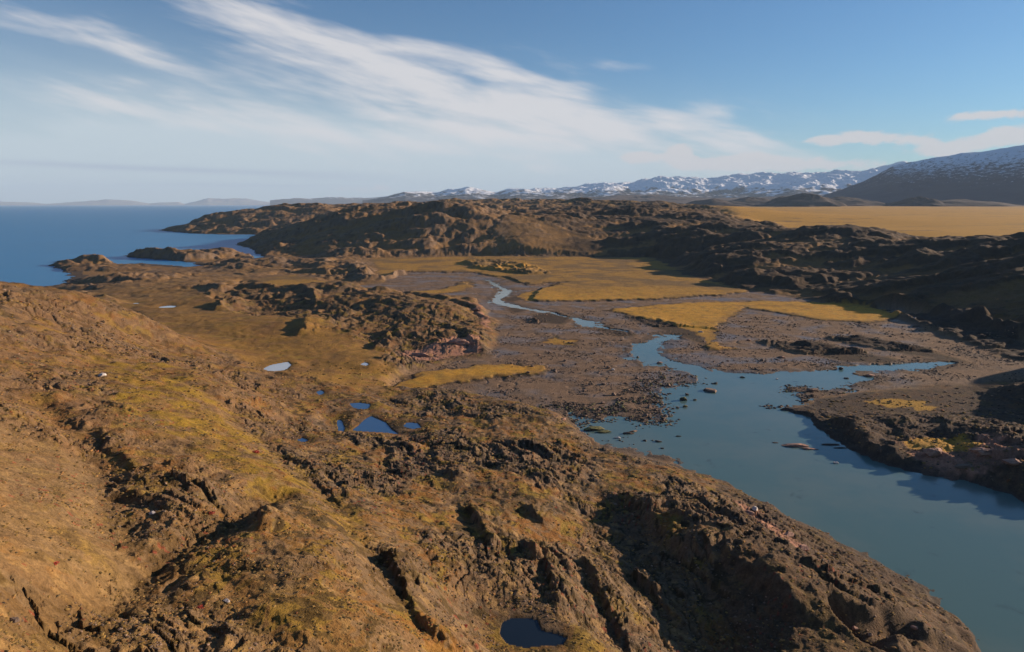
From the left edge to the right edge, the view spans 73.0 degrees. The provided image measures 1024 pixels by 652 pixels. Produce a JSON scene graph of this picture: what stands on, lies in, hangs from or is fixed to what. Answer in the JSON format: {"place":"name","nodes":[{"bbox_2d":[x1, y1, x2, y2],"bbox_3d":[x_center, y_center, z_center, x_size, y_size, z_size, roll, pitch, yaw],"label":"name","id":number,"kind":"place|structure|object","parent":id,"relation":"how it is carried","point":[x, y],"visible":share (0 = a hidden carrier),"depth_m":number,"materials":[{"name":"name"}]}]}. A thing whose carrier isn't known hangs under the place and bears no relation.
{"place":"outdoors","nodes":[
{"label":"outdoors","id":0,"kind":"place"},
{"bbox_2d":[0,201,47,204],"bbox_3d":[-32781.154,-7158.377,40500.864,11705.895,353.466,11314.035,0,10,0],"label":"island","id":1,"kind":"structure","parent":0,"point":[16,203],"depth_m":41344.42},
{"bbox_2d":[48,199,149,204],"bbox_3d":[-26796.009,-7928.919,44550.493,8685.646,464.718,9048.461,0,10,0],"label":"island","id":2,"kind":"structure","parent":0,"point":[111,202],"depth_m":43546.78,"materials":[{"name":"grey stone"}]},
{"bbox_2d":[0,205,269,285],"bbox_3d":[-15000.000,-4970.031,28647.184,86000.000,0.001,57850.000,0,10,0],"label":"sea","id":3,"kind":"structure","parent":0,"point":[36,241],"depth_m":1785.20,"materials":[{"name":"liquid"}]},
{"bbox_2d":[149,202,183,204],"bbox_3d":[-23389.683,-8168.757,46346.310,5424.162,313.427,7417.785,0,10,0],"label":"island","id":4,"kind":"structure","parent":0,"point":[169,203],"depth_m":45402.41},
{"bbox_2d":[184,198,269,204],"bbox_3d":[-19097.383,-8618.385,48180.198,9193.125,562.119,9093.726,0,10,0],"label":"island","id":5,"kind":"structure","parent":0,"point":[229,201],"depth_m":46624.79,"materials":[{"name":"grey stone"}]},
{"bbox_2d":[264,362,290,370],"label":"pond","id":6,"kind":"structure","parent":0,"point":[280,366],"depth_m":311.10,"materials":[{"name":"blue liquid"}]},
{"bbox_2d":[270,196,385,204],"bbox_3d":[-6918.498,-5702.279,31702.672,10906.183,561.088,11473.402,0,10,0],"label":"distant hills","id":7,"kind":"structure","parent":0,"point":[334,200],"depth_m":30207.37,"materials":[{"name":"grey stone"}]},
{"bbox_2d":[337,420,344,431],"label":"pond","id":8,"kind":"structure","parent":0,"point":[340,425],"depth_m":223.23,"materials":[{"name":"blue liquid"}]},
{"bbox_2d":[350,403,369,408],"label":"pond","id":9,"kind":"structure","parent":0,"point":[360,405],"depth_m":246.15,"materials":[{"name":"blue liquid"}]},
{"bbox_2d":[353,416,397,433],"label":"pond","id":10,"kind":"structure","parent":0,"point":[371,424],"depth_m":223.54,"materials":[{"name":"blue liquid"}]},
{"bbox_2d":[404,423,420,428],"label":"pond","id":11,"kind":"structure","parent":0,"point":[412,425],"depth_m":224.87,"materials":[{"name":"blue liquid"}]},
{"bbox_2d":[0,197,1023,651],"bbox_3d":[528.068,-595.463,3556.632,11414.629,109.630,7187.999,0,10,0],"label":"ground","id":12,"kind":"structure","parent":0,"point":[224,305],"depth_m":169.41,"materials":[{"name":"brown stone"}]},
{"bbox_2d":[9,617,19,622],"bbox_3d":[-35.571,21.018,49.375,0.661,0.427,0.893,2,10,11],"label":"boulder","id":13,"kind":"object","parent":12,"relation":"on","point":[14,619],"visible":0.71,"depth_m":49.30,"materials":[{"name":"stone"}]},
{"bbox_2d":[412,353,429,355],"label":"rock outcrop","id":14,"kind":"object","parent":12,"relation":"on","point":[419,354],"visible":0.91,"depth_m":360.73,"materials":[{"name":"pink stone"}]},
{"bbox_2d":[446,338,468,344],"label":"rock outcrop","id":15,"kind":"object","parent":12,"relation":"on","point":[457,341],"visible":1,"depth_m":381.35,"materials":[{"name":"pink stone"}]},
{"bbox_2d":[0,291,1023,651],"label":"heath tussocks","id":16,"kind":"object","parent":12,"relation":"on","point":[240,599],"visible":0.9,"depth_m":113.82,"materials":[{"name":"brown plant"}]},
{"bbox_2d":[0,285,1023,651],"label":"loose rocks","id":17,"kind":"object","parent":12,"relation":"on","point":[494,537],"visible":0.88,"depth_m":127.50,"materials":[{"name":"brown stone"}]},
{"bbox_2d":[356,269,1023,466],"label":"mudflat","id":18,"kind":"structure","parent":12,"relation":"on","point":[483,292],"depth_m":376.12,"materials":[{"name":"soil"}]},
{"bbox_2d":[539,371,853,434],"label":"shore stones","id":19,"kind":"object","parent":18,"relation":"on","point":[612,408],"visible":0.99,"depth_m":277.73,"materials":[{"name":"rock"}]},
{"bbox_2d":[392,311,1023,421],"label":"stones","id":20,"kind":"object","parent":18,"relation":"on","point":[763,331],"visible":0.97,"depth_m":370.42,"materials":[{"name":"brown stone"}]},
{"bbox_2d":[745,510,754,515],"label":"boulder","id":21,"kind":"object","parent":12,"relation":"on","point":[749,512],"visible":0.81,"depth_m":164.94,"materials":[{"name":"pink stone"}]},
{"bbox_2d":[783,531,793,536],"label":"boulder","id":22,"kind":"object","parent":12,"relation":"on","point":[788,534],"visible":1,"depth_m":154.76,"materials":[{"name":"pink stone"}]},
{"bbox_2d":[781,407,797,409],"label":"rock outcrop","id":23,"kind":"object","parent":12,"relation":"on","point":[790,408],"visible":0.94,"depth_m":272.47,"materials":[{"name":"brown stone"}]},
{"bbox_2d":[800,544,808,550],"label":"boulder","id":24,"kind":"object","parent":12,"relation":"on","point":[804,547],"visible":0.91,"depth_m":147.22,"materials":[{"name":"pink stone"}]},
{"bbox_2d":[807,388,817,391],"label":"rock outcrop","id":25,"kind":"object","parent":12,"relation":"on","point":[812,389],"visible":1,"depth_m":298.74,"materials":[{"name":"brown stone"}]},
{"bbox_2d":[922,448,941,457],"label":"rock outcrop","id":26,"kind":"object","parent":12,"relation":"on","point":[932,452],"visible":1,"depth_m":214.20,"materials":[{"name":"grey stone"}]},
{"bbox_2d":[968,447,992,455],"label":"rock outcrop","id":27,"kind":"object","parent":12,"relation":"on","point":[980,451],"visible":1,"depth_m":208.73,"materials":[{"name":"grey stone"}]},
{"bbox_2d":[1001,458,1021,464],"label":"rock outcrop","id":28,"kind":"object","parent":12,"relation":"on","point":[1012,461],"visible":1,"depth_m":199.50,"materials":[{"name":"grey stone"}]},
{"bbox_2d":[0,0,1023,203],"label":"sky","id":29,"kind":"structure","parent":0,"point":[146,101],"materials":[{"name":"blue"}]},
{"bbox_2d":[500,618,566,647],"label":"pond","id":30,"kind":"structure","parent":0,"point":[524,632],"depth_m":95.40,"materials":[{"name":"blue liquid"}]},
{"bbox_2d":[252,255,897,387],"bbox_3d":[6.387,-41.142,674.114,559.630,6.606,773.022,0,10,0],"label":"meadow","id":31,"kind":"structure","parent":0,"point":[594,279],"depth_m":627.15,"materials":[{"name":"yellow plant"}]},
{"bbox_2d":[363,161,906,202],"bbox_3d":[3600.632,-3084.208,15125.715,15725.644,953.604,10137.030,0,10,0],"label":"mountain range","id":32,"kind":"structure","parent":0,"point":[757,184],"depth_m":14488.94,"materials":[{"name":"white snow"}]},
{"bbox_2d":[564,194,791,203],"bbox_3d":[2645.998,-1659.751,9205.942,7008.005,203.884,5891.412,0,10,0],"label":"foothills","id":33,"kind":"structure","parent":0,"point":[674,199],"depth_m":9442.66,"materials":[{"name":"stone"}]},
{"bbox_2d":[686,198,754,205],"bbox_3d":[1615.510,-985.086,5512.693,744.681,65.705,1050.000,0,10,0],"label":"knoll","id":34,"kind":"structure","parent":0,"point":[714,202],"depth_m":5286.86,"materials":[{"name":"stone"}]},
{"bbox_2d":[732,197,769,204],"bbox_3d":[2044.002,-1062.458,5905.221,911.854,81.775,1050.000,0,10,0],"label":"knoll","id":35,"kind":"structure","parent":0,"point":[755,200],"depth_m":5769.68,"materials":[{"name":"stone"}]},
{"bbox_2d":[484,279,1023,651],"bbox_3d":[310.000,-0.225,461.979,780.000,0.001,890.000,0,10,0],"label":"river","id":36,"kind":"structure","parent":0,"point":[957,546],"depth_m":198.94,"materials":[{"name":"liquid"}]},
{"bbox_2d":[584,426,603,430],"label":"rock reef","id":37,"kind":"object","parent":36,"relation":"in","point":[594,428],"visible":0.99,"depth_m":247.98},
{"bbox_2d":[597,430,610,432],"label":"rock reef","id":38,"kind":"object","parent":36,"relation":"in","point":[603,431],"visible":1,"depth_m":245.78},
{"bbox_2d":[703,388,716,392],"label":"rock reef","id":39,"kind":"object","parent":36,"relation":"in","point":[710,390],"visible":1,"depth_m":299.69},
{"bbox_2d":[782,443,807,446],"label":"rock islet","id":40,"kind":"object","parent":36,"relation":"in","point":[797,445],"visible":1,"depth_m":231.51,"materials":[{"name":"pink stone"}]},
{"bbox_2d":[753,193,846,206],"bbox_3d":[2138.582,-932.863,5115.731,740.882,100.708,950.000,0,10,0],"label":"knoll","id":41,"kind":"structure","parent":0,"point":[805,200],"depth_m":4931.80,"materials":[{"name":"grey stone"}]},
{"bbox_2d":[830,196,887,205],"bbox_3d":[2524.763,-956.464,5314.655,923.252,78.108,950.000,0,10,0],"label":"knoll","id":42,"kind":"structure","parent":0,"point":[848,201],"depth_m":5088.88,"materials":[{"name":"stone"}]},
{"bbox_2d":[710,205,1023,236],"bbox_3d":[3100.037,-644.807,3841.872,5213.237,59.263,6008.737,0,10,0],"label":"grass plain","id":43,"kind":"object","parent":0,"point":[937,221],"depth_m":1850.92,"materials":[{"name":"yellow plant"}]},
{"bbox_2d":[885,196,944,205],"bbox_3d":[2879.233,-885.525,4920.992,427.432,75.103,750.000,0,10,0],"label":"knoll","id":44,"kind":"structure","parent":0,"point":[919,201],"depth_m":4786.36,"materials":[{"name":"stone"}]},
{"bbox_2d":[822,145,1023,204],"bbox_3d":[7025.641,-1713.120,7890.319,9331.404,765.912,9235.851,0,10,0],"label":"mountain","id":45,"kind":"structure","parent":0,"point":[996,175],"depth_m":6946.90,"materials":[{"name":"grey stone"}]},
{"bbox_2d":[888,199,1023,205],"bbox_3d":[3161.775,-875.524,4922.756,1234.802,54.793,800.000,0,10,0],"label":"knoll","id":46,"kind":"structure","parent":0,"point":[958,202],"depth_m":4737.20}
]}

